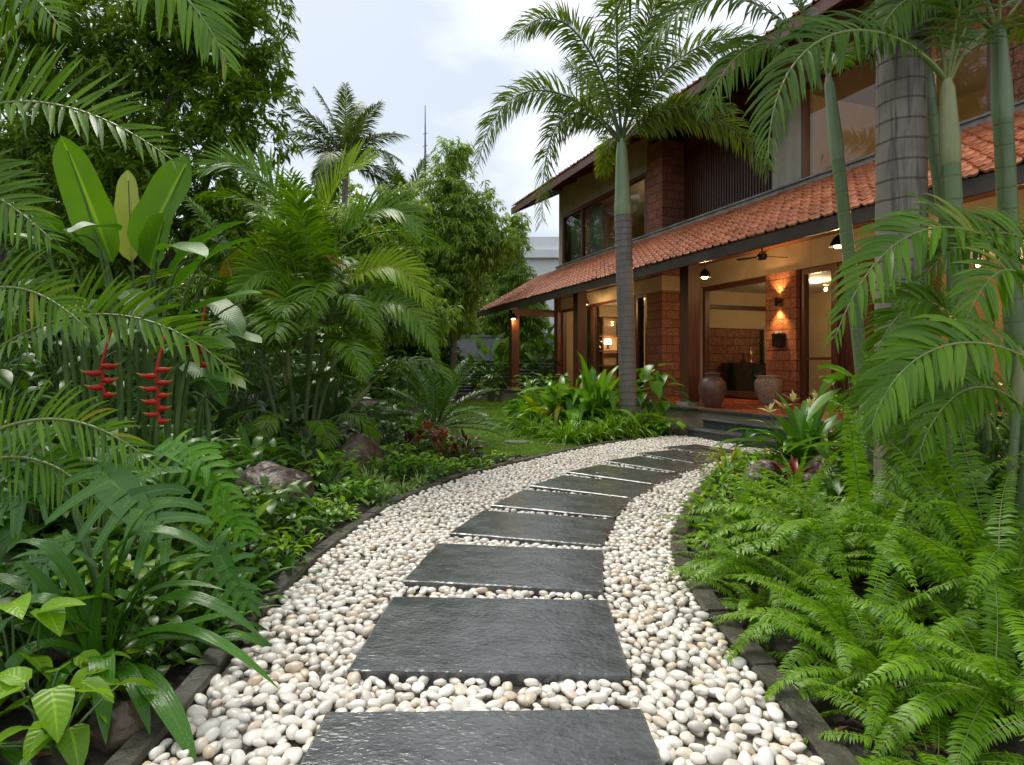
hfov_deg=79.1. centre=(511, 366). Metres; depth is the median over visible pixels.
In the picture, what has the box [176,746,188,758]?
pebble
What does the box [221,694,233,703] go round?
pebble
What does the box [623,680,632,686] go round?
pebble
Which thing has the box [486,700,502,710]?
pebble
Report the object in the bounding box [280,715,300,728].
pebble
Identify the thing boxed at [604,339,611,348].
table lamp
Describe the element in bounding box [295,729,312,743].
pebble
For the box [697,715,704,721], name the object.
pebble
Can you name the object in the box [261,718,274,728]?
pebble
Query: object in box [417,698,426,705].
pebble
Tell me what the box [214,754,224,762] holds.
pebble
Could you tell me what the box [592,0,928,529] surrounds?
royal palm
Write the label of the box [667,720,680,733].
pebble
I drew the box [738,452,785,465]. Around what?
ground cover plant
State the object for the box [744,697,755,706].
pebble
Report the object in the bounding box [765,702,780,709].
pebble
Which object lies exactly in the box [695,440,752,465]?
variegated dracaena
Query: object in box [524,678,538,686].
pebble
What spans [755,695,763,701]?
pebble
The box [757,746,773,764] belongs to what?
pebble
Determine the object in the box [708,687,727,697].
pebble
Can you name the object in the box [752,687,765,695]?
pebble
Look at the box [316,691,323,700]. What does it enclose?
pebble
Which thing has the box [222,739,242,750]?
pebble
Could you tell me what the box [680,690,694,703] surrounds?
pebble
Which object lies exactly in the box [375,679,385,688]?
pebble
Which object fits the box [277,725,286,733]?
pebble
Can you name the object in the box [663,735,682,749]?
pebble
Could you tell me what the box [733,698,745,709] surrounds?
pebble
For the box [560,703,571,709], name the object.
pebble
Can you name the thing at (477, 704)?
pebble
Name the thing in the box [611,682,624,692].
pebble
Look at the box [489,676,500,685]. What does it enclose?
pebble
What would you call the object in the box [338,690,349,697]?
pebble
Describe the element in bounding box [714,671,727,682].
pebble
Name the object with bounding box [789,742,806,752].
pebble
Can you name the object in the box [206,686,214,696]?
pebble
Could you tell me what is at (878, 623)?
boston fern
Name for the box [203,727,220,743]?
pebble
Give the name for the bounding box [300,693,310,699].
pebble
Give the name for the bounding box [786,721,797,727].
pebble
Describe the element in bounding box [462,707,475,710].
pebble
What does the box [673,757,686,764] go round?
pebble
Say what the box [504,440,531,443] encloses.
stepping stone
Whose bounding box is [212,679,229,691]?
pebble
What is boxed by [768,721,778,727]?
pebble
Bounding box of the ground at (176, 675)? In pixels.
[0,391,1023,764]
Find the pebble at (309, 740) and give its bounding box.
[305,736,314,743]
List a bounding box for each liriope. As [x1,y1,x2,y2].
[501,406,549,436]
[516,414,556,440]
[527,410,564,435]
[532,418,603,445]
[533,415,584,441]
[563,420,611,443]
[577,414,631,442]
[582,409,629,440]
[587,408,640,437]
[598,411,643,439]
[601,409,654,438]
[615,413,664,437]
[620,410,658,438]
[630,406,675,437]
[645,407,681,435]
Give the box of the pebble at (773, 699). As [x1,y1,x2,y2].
[764,695,775,702]
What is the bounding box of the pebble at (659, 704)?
[656,701,663,709]
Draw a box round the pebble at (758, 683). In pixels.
[754,681,763,687]
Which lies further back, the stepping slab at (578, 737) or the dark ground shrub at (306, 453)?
the dark ground shrub at (306, 453)
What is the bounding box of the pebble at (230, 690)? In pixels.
[220,686,238,697]
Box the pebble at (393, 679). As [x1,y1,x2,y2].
[388,674,398,684]
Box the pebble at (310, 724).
[302,719,316,731]
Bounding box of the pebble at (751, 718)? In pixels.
[744,713,761,728]
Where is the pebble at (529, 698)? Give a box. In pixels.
[523,692,536,705]
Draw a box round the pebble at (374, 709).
[365,707,380,711]
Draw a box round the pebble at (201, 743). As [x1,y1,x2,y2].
[194,737,208,754]
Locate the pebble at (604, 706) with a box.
[599,703,609,709]
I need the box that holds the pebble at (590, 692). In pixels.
[586,690,595,695]
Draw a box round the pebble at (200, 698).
[194,693,206,704]
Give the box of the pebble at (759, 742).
[754,738,768,747]
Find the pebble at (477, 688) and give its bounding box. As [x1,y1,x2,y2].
[469,685,480,692]
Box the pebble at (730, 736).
[725,731,737,743]
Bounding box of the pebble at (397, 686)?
[394,682,402,690]
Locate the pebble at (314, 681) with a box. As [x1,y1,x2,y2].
[309,676,319,688]
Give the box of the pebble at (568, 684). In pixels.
[561,679,575,694]
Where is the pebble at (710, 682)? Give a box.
[704,679,716,686]
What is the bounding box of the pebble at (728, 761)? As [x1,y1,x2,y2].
[723,758,743,764]
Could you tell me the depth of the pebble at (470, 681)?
2.66 m
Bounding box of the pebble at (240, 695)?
[236,694,245,697]
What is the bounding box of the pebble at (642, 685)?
[638,681,646,689]
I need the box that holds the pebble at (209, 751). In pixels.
[202,745,215,758]
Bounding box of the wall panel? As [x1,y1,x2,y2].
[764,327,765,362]
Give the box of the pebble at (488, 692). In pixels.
[479,688,492,698]
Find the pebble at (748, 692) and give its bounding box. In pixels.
[741,688,756,699]
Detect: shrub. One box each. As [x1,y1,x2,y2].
[0,258,111,424]
[0,272,80,422]
[0,280,182,443]
[0,286,55,422]
[0,298,182,445]
[0,305,133,439]
[0,444,99,549]
[0,498,38,568]
[0,596,51,672]
[28,466,180,552]
[71,289,238,432]
[71,499,190,561]
[99,550,215,627]
[101,571,206,655]
[102,615,202,676]
[114,433,164,461]
[147,405,235,440]
[154,328,285,437]
[160,413,256,460]
[162,433,243,492]
[162,573,265,631]
[167,316,295,426]
[180,533,272,584]
[228,435,300,470]
[229,481,322,541]
[233,325,323,415]
[234,473,318,527]
[242,418,306,451]
[246,330,373,420]
[246,399,311,438]
[251,433,321,469]
[281,332,387,425]
[282,445,346,479]
[289,324,393,411]
[327,405,398,438]
[358,398,411,429]
[368,416,412,445]
[370,364,425,416]
[374,349,443,405]
[430,348,470,392]
[431,362,472,397]
[459,362,496,394]
[472,373,506,401]
[475,353,522,388]
[502,375,556,404]
[519,356,553,386]
[524,372,572,402]
[541,355,553,380]
[800,445,873,503]
[933,449,1018,518]
[944,414,1007,456]
[979,450,1020,503]
[990,413,1008,469]
[993,417,1007,465]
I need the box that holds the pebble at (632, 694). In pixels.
[627,690,637,698]
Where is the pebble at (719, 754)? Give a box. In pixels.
[707,745,731,764]
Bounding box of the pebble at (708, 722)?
[704,719,711,726]
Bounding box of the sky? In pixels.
[0,0,811,278]
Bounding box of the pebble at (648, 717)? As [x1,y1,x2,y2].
[644,713,652,722]
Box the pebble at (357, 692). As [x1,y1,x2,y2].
[351,689,361,696]
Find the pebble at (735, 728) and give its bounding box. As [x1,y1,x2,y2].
[729,723,742,733]
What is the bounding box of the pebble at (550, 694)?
[547,691,555,697]
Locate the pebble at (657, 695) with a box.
[651,689,662,702]
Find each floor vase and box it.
[698,373,726,406]
[754,375,782,403]
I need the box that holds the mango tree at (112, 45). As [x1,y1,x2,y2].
[0,0,314,418]
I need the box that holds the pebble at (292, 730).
[286,724,298,739]
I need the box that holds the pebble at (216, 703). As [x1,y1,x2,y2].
[211,699,221,706]
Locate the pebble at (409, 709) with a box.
[403,707,415,711]
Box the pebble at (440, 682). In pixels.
[433,678,445,685]
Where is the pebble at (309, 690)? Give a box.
[302,687,312,693]
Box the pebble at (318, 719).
[315,714,324,723]
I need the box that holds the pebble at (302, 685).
[296,682,309,689]
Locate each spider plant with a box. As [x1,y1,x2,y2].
[335,500,361,522]
[351,463,391,485]
[372,471,401,492]
[372,481,401,498]
[380,474,425,494]
[403,468,437,488]
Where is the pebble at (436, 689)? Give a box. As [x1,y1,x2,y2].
[428,686,439,692]
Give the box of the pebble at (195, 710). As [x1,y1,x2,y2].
[186,704,207,717]
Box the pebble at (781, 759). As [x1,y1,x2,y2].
[775,754,789,764]
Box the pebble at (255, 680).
[247,675,261,685]
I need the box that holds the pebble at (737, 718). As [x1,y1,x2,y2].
[731,714,744,722]
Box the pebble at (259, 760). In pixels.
[248,756,266,764]
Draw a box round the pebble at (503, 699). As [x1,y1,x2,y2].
[499,696,507,704]
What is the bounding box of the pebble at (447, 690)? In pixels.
[438,684,454,697]
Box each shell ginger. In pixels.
[488,375,556,430]
[499,375,618,433]
[512,379,639,422]
[518,352,671,425]
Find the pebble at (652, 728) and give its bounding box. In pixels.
[648,725,657,732]
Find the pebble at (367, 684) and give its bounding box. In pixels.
[362,679,371,690]
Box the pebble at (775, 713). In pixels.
[767,705,783,721]
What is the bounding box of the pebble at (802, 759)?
[795,754,810,764]
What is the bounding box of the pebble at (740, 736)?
[736,733,746,739]
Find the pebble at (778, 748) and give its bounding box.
[769,743,782,753]
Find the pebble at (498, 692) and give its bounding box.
[493,686,504,699]
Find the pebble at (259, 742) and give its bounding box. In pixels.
[253,738,266,746]
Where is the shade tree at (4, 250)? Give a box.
[0,5,197,303]
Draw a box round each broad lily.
[711,377,860,465]
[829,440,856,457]
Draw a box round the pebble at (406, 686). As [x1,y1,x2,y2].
[402,683,410,689]
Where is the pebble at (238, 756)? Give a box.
[231,749,245,764]
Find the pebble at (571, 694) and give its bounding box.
[565,689,577,699]
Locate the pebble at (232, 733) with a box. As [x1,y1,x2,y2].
[226,729,238,738]
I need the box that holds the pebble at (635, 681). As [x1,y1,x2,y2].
[631,677,640,684]
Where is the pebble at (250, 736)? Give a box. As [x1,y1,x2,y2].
[243,728,263,745]
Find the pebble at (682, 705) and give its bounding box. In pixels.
[676,700,689,710]
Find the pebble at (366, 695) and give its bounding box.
[361,690,372,705]
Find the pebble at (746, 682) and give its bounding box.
[742,680,751,688]
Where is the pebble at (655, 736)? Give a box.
[651,732,659,739]
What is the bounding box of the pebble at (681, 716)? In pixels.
[675,711,687,722]
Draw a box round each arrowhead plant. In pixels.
[0,592,114,705]
[0,661,154,764]
[69,646,156,722]
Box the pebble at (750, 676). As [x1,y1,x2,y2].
[744,671,757,680]
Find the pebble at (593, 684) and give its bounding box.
[588,679,599,691]
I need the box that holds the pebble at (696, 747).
[688,743,704,752]
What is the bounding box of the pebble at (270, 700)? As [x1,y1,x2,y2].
[266,698,275,704]
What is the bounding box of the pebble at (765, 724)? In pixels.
[760,719,774,733]
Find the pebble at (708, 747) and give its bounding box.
[704,744,712,750]
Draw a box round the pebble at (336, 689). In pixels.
[327,684,345,694]
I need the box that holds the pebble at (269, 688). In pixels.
[259,681,279,694]
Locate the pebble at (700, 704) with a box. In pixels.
[695,699,706,709]
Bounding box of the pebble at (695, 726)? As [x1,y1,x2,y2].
[687,720,707,732]
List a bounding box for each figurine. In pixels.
[599,332,601,348]
[747,346,753,362]
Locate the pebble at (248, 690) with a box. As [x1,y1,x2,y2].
[244,685,253,695]
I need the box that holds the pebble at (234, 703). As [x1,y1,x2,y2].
[225,698,242,709]
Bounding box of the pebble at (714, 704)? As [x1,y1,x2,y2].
[708,702,718,709]
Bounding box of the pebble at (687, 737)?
[679,731,694,745]
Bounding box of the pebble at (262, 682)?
[259,678,272,686]
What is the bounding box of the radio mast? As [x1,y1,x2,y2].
[423,105,427,190]
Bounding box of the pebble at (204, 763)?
[192,761,211,764]
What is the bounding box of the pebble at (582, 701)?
[573,695,591,707]
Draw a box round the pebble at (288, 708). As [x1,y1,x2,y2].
[282,703,293,712]
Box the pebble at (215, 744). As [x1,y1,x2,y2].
[207,741,218,747]
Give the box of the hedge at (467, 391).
[365,361,553,392]
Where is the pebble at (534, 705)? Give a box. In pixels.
[532,703,541,707]
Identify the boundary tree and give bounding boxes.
[0,196,73,355]
[206,172,263,231]
[323,178,370,220]
[460,264,508,334]
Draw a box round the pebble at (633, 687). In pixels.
[629,685,640,693]
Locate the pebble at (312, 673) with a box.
[309,671,318,677]
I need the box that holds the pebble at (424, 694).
[420,691,427,698]
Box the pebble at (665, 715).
[657,708,672,722]
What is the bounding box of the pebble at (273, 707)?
[267,702,279,711]
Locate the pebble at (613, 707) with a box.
[609,705,618,709]
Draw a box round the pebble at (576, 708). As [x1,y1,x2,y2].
[572,706,582,709]
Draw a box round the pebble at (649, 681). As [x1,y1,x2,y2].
[646,678,660,684]
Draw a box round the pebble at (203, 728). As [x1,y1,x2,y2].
[196,718,220,738]
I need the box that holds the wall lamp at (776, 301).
[774,298,780,305]
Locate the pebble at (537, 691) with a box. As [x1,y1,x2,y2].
[525,686,541,695]
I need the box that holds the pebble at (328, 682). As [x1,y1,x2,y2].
[321,680,330,684]
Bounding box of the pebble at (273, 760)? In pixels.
[267,756,280,764]
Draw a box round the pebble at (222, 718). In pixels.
[217,716,227,723]
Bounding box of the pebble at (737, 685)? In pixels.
[727,682,741,689]
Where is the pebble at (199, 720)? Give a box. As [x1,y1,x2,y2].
[191,715,206,726]
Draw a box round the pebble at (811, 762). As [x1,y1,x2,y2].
[807,760,820,764]
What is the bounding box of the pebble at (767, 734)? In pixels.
[761,729,772,741]
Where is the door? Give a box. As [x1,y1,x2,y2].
[841,264,874,405]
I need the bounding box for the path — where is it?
[150,449,812,764]
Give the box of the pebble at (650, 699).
[643,696,655,704]
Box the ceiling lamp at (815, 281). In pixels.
[809,279,821,282]
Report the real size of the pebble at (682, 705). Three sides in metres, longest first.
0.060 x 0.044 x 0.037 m
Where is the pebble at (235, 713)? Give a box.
[226,708,242,718]
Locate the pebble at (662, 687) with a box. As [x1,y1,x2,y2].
[651,681,670,693]
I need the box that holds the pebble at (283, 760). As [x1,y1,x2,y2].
[275,757,289,764]
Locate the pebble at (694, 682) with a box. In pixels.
[691,678,704,685]
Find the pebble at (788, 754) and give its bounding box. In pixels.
[781,749,796,759]
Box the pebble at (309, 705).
[303,701,314,710]
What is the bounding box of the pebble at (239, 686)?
[230,681,247,692]
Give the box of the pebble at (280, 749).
[272,742,290,756]
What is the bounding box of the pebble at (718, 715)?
[713,711,723,720]
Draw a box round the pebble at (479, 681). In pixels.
[475,678,483,684]
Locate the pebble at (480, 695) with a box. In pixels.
[474,693,485,698]
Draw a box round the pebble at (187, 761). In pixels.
[177,757,193,764]
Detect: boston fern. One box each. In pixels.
[648,458,830,556]
[656,500,921,622]
[658,565,861,651]
[670,516,783,588]
[675,403,1023,595]
[693,472,1023,714]
[697,577,1023,757]
[710,443,866,524]
[776,678,1023,764]
[791,351,1023,659]
[807,544,1023,764]
[809,370,1023,562]
[812,449,1023,669]
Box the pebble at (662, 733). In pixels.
[656,730,668,737]
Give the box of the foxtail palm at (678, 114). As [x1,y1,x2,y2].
[471,0,776,420]
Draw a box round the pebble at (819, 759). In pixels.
[810,756,824,764]
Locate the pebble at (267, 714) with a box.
[263,710,271,719]
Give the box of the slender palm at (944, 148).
[630,0,1023,514]
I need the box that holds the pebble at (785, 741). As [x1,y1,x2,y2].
[779,736,793,745]
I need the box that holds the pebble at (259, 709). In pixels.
[256,706,262,712]
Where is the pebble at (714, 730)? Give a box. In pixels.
[708,726,719,735]
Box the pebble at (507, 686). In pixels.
[501,681,511,690]
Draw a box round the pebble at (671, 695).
[667,690,675,701]
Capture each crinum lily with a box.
[0,499,279,762]
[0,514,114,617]
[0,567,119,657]
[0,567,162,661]
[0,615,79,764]
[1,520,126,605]
[117,600,286,664]
[169,546,302,603]
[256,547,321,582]
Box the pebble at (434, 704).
[430,700,437,707]
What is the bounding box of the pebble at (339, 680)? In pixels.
[334,677,345,683]
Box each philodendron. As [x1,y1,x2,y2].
[0,425,260,634]
[131,428,258,556]
[618,363,698,420]
[778,363,940,497]
[905,382,1023,515]
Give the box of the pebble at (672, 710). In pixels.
[667,706,677,715]
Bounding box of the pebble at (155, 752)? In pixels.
[148,745,165,760]
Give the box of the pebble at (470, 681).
[464,678,475,685]
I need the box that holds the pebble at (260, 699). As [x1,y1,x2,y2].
[251,693,268,705]
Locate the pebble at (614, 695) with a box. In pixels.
[611,692,620,699]
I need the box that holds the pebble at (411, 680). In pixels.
[405,676,417,683]
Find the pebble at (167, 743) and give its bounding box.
[159,738,172,747]
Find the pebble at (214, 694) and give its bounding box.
[210,690,221,698]
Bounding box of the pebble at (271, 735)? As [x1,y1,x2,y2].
[262,727,280,744]
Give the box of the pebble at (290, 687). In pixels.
[278,682,296,695]
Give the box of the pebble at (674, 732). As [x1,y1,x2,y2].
[671,729,678,734]
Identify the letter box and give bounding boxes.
[771,333,785,346]
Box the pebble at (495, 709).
[491,707,502,710]
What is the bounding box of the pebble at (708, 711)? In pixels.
[703,707,717,716]
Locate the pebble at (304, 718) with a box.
[299,713,312,726]
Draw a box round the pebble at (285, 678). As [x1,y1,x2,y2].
[278,673,293,682]
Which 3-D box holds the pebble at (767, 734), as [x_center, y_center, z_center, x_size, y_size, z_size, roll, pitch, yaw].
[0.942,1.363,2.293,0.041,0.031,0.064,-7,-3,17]
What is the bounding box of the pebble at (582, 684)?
[576,681,587,689]
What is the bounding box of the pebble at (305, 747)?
[302,743,310,753]
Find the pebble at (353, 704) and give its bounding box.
[348,699,365,709]
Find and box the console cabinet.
[720,363,765,391]
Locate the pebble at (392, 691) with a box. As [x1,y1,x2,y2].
[386,689,394,693]
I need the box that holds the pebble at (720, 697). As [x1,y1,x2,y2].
[716,692,724,702]
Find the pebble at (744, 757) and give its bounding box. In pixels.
[737,750,752,764]
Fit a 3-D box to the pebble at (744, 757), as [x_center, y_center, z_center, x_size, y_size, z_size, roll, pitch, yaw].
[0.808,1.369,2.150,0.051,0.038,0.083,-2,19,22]
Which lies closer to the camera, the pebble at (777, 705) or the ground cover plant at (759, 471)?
the pebble at (777, 705)
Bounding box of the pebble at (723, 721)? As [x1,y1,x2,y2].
[720,717,727,726]
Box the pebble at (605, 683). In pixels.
[598,679,610,687]
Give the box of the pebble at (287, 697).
[280,692,297,703]
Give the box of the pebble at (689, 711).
[684,707,694,718]
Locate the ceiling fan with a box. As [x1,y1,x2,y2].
[736,248,786,260]
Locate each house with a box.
[477,0,1023,454]
[512,237,558,334]
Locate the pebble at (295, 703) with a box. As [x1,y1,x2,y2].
[290,700,301,707]
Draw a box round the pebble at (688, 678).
[685,675,693,682]
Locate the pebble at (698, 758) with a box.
[689,752,706,764]
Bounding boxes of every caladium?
[634,412,664,431]
[649,416,685,434]
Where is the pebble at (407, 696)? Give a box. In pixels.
[400,692,413,700]
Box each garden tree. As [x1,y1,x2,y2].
[0,239,128,418]
[88,279,172,387]
[99,295,251,409]
[165,255,246,371]
[281,323,388,394]
[364,306,465,396]
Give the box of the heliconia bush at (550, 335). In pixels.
[542,333,553,364]
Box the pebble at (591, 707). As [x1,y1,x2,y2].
[586,705,598,708]
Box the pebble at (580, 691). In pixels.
[575,688,585,695]
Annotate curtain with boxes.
[571,212,580,260]
[587,307,598,376]
[590,202,601,253]
[644,180,644,234]
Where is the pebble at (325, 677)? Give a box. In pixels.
[320,674,331,683]
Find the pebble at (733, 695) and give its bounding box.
[725,688,741,703]
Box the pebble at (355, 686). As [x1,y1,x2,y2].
[351,683,358,689]
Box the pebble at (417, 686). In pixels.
[411,681,424,692]
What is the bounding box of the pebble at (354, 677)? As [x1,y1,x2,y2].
[347,671,360,685]
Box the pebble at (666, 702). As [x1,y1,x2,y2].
[659,697,674,706]
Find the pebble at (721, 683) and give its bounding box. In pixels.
[714,678,726,687]
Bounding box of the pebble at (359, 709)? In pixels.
[351,707,363,711]
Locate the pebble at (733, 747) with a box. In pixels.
[716,739,738,753]
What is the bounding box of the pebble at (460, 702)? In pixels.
[451,695,469,710]
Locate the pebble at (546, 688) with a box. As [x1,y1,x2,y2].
[542,685,552,692]
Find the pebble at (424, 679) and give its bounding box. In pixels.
[418,675,428,685]
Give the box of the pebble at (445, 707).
[435,703,451,710]
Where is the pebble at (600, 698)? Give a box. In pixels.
[589,692,607,704]
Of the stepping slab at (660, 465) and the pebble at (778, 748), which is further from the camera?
the stepping slab at (660, 465)
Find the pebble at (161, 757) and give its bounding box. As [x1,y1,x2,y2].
[153,753,169,763]
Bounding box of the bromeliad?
[770,455,816,479]
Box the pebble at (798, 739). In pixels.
[794,737,803,742]
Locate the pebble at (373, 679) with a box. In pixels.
[367,676,378,684]
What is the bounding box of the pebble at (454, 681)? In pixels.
[449,677,460,684]
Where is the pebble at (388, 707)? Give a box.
[380,704,396,711]
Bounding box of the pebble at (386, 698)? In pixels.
[378,693,393,705]
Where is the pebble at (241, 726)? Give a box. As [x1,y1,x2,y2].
[237,724,245,729]
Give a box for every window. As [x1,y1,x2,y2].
[534,301,545,309]
[562,172,646,263]
[562,304,591,387]
[592,299,616,389]
[636,293,646,391]
[703,276,765,396]
[800,264,832,403]
[801,0,993,178]
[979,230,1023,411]
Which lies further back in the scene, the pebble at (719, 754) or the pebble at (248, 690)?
the pebble at (248, 690)
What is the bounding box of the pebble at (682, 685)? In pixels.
[675,680,688,691]
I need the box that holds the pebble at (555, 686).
[550,682,559,693]
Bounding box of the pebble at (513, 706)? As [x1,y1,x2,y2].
[508,703,520,710]
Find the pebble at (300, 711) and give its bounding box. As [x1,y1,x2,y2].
[295,704,304,717]
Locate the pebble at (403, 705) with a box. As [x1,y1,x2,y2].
[397,700,411,710]
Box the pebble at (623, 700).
[617,695,630,706]
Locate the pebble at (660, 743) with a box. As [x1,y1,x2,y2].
[654,739,671,750]
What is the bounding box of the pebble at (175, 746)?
[171,742,178,755]
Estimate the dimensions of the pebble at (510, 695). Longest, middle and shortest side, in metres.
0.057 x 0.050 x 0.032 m
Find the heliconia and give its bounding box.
[7,135,262,502]
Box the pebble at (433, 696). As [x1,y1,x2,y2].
[427,691,441,700]
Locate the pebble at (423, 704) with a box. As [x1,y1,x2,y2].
[420,701,428,708]
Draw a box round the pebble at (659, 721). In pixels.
[652,716,666,727]
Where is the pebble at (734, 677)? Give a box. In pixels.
[729,673,739,680]
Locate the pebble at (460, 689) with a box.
[454,684,467,695]
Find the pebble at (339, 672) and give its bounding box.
[331,668,344,678]
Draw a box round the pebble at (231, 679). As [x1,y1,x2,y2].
[222,674,235,684]
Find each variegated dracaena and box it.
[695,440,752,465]
[700,455,744,474]
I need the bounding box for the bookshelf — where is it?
[599,316,618,387]
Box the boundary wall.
[43,335,553,390]
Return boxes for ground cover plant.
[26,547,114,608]
[32,528,174,599]
[52,536,200,605]
[118,522,185,560]
[138,575,177,614]
[152,545,212,586]
[164,541,258,581]
[170,505,210,523]
[170,533,250,567]
[171,525,245,562]
[178,499,297,550]
[179,566,255,629]
[203,487,296,515]
[210,492,280,527]
[216,573,285,615]
[237,543,284,583]
[241,516,290,545]
[241,529,287,555]
[253,531,312,569]
[270,502,319,537]
[271,522,325,553]
[293,449,363,486]
[298,496,341,519]
[302,509,342,535]
[307,454,365,494]
[313,479,369,510]
[315,446,376,478]
[316,495,361,523]
[330,479,380,501]
[350,478,384,498]
[357,486,399,506]
[361,454,401,477]
[379,458,418,481]
[380,441,420,463]
[381,451,421,474]
[400,450,440,469]
[401,456,434,478]
[406,438,440,457]
[419,451,442,463]
[420,462,451,480]
[421,456,456,473]
[430,443,455,457]
[442,460,470,473]
[444,454,473,466]
[447,439,469,452]
[454,442,480,457]
[455,439,487,455]
[457,452,478,464]
[468,454,495,466]
[471,459,488,469]
[479,452,498,460]
[487,450,514,462]
[679,498,729,536]
[684,488,729,514]
[687,473,740,504]
[690,513,755,551]
[695,501,732,523]
[696,467,740,488]
[698,469,738,494]
[716,461,745,481]
[717,507,773,531]
[717,507,786,555]
[723,453,780,474]
[725,493,771,517]
[726,445,763,464]
[726,471,767,490]
[727,459,754,481]
[727,481,785,507]
[732,480,784,498]
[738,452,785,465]
[740,449,788,461]
[753,448,786,463]
[756,466,810,498]
[762,467,805,487]
[764,479,826,503]
[766,487,826,506]
[772,497,859,547]
[772,500,838,518]
[773,448,794,460]
[775,455,807,467]
[776,457,805,467]
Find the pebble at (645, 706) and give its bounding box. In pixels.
[638,700,656,715]
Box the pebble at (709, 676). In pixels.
[704,673,715,679]
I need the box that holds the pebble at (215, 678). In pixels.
[209,674,220,686]
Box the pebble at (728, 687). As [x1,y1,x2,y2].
[725,684,734,691]
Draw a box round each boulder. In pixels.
[230,461,317,514]
[340,434,388,472]
[737,459,782,490]
[802,453,846,485]
[802,471,837,501]
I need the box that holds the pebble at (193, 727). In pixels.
[190,723,196,734]
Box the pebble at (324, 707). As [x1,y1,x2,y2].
[317,699,332,714]
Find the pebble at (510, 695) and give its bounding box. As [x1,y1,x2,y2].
[504,691,516,699]
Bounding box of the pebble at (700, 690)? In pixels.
[692,684,709,695]
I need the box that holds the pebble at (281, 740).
[277,738,286,744]
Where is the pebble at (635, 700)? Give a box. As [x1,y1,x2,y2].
[632,698,638,702]
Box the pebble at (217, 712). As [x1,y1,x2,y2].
[212,707,221,716]
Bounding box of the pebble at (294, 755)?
[282,747,302,764]
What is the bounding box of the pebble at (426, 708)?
[419,706,434,711]
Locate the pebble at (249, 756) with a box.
[245,752,256,761]
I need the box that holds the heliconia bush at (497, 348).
[463,332,508,394]
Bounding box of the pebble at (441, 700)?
[437,697,451,705]
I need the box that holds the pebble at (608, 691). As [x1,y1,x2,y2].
[600,687,612,696]
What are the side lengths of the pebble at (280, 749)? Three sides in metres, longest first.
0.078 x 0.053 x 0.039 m
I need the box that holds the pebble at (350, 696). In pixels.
[345,692,355,701]
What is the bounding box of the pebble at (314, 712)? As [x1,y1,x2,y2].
[305,708,318,716]
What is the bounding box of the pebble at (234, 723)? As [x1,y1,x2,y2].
[219,718,240,729]
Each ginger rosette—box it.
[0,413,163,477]
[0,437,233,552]
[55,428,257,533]
[179,488,206,523]
[186,511,218,533]
[212,420,299,469]
[222,432,299,467]
[309,429,383,448]
[380,413,438,451]
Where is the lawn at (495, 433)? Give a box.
[399,401,586,455]
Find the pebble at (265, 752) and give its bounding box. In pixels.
[256,746,273,758]
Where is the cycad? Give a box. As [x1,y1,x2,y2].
[367,356,519,443]
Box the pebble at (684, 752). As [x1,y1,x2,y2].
[675,747,692,758]
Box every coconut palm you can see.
[272,81,407,218]
[368,152,443,230]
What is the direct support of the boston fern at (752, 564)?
on the ground at (176, 675)
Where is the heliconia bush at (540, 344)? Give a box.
[521,326,561,386]
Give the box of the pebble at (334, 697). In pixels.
[321,692,339,704]
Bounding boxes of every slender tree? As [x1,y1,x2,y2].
[169,179,321,401]
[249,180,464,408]
[389,136,524,402]
[472,212,553,366]
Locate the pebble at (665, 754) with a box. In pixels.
[659,747,670,764]
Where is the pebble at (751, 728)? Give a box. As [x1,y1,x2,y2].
[742,723,761,733]
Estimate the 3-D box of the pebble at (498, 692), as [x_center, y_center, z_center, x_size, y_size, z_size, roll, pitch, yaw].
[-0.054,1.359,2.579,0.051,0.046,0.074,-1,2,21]
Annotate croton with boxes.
[393,430,419,456]
[413,419,444,452]
[425,427,458,458]
[447,428,484,459]
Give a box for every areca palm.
[0,0,251,529]
[98,135,462,451]
[822,191,1023,548]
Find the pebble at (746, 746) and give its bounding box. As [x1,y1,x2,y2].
[740,741,752,753]
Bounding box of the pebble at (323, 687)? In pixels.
[319,684,328,691]
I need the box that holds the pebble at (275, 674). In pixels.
[270,670,284,682]
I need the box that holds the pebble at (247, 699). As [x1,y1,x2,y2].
[241,695,252,705]
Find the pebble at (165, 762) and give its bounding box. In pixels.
[159,760,170,764]
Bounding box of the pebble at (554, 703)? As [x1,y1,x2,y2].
[548,697,561,709]
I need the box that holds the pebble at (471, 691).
[466,688,476,695]
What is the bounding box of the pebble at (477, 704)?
[470,699,486,710]
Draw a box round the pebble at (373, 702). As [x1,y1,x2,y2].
[367,698,381,707]
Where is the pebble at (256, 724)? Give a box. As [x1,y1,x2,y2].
[246,720,262,732]
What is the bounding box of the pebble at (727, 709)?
[717,702,736,717]
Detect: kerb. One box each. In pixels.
[104,437,645,764]
[671,454,860,764]
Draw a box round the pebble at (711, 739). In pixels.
[707,732,716,744]
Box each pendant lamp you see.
[509,313,516,319]
[700,262,710,278]
[829,230,840,248]
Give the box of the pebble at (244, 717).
[238,712,250,722]
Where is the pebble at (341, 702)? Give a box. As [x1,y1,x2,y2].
[335,698,348,708]
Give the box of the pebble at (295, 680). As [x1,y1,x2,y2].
[288,678,298,683]
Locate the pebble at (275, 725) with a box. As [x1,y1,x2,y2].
[268,723,279,727]
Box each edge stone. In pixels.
[3,621,79,679]
[86,697,153,754]
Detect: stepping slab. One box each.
[299,709,661,764]
[347,597,630,688]
[402,543,603,599]
[449,510,615,548]
[491,490,632,519]
[529,475,655,497]
[567,465,681,484]
[604,456,708,473]
[637,450,720,464]
[664,444,749,456]
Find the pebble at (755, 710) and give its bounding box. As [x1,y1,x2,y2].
[750,705,761,717]

